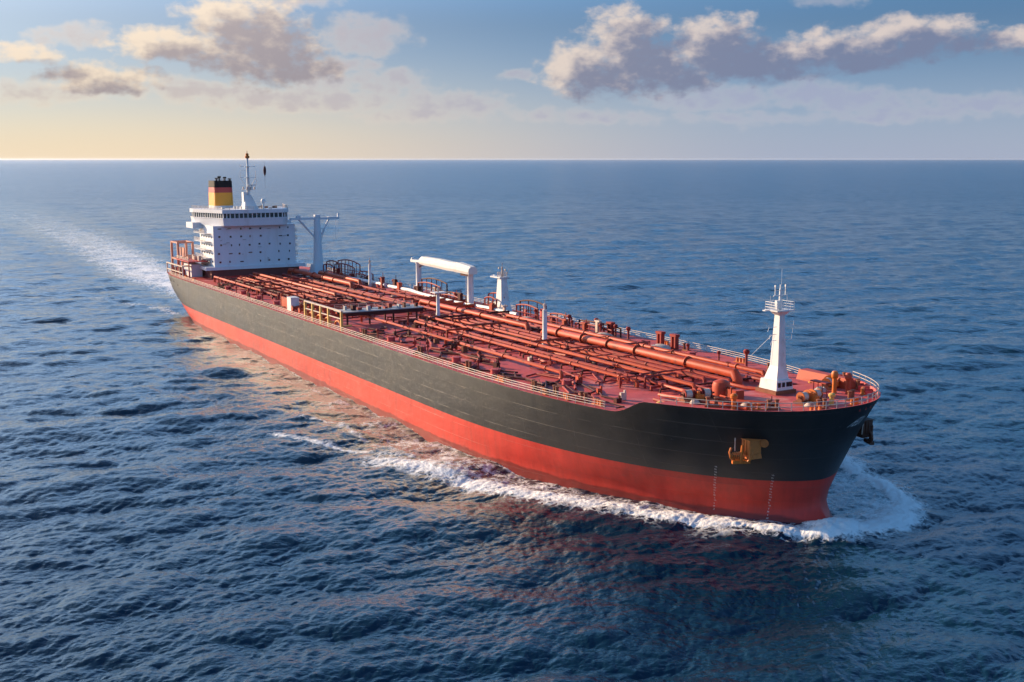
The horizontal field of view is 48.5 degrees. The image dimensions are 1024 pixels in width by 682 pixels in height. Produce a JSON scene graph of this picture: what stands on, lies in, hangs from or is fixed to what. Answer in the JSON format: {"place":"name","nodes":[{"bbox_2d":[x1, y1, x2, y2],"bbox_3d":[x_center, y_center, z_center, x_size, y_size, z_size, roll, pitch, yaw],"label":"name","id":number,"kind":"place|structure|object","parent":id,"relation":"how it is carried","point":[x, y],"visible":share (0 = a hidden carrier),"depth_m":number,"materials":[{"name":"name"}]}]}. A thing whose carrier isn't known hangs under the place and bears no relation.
{"place":"outdoors","nodes":[
{"label":"outdoors","id":0,"kind":"place"},
{"bbox_2d":[0,160,1023,681],"bbox_3d":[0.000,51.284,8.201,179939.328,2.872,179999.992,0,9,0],"label":"sea","id":1,"kind":"structure","parent":0,"point":[170,510],"depth_m":204.79,"materials":[{"name":"liquid"}]},
{"bbox_2d":[1,214,932,545],"bbox_3d":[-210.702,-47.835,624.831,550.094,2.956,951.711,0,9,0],"label":"sea foam","id":2,"kind":"object","parent":1,"relation":"on","point":[867,502],"visible":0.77,"depth_m":187.95,"materials":[{"name":"liquid"}]},
{"bbox_2d":[166,153,880,522],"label":"oil tanker","id":3,"kind":"object","parent":1,"relation":"on","point":[572,403],"visible":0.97,"depth_m":202.44,"materials":[{"name":"black paint"}]},
{"bbox_2d":[0,0,1023,159],"label":"sky","id":4,"kind":"structure","parent":0,"point":[80,79],"materials":[{"name":"blue"}]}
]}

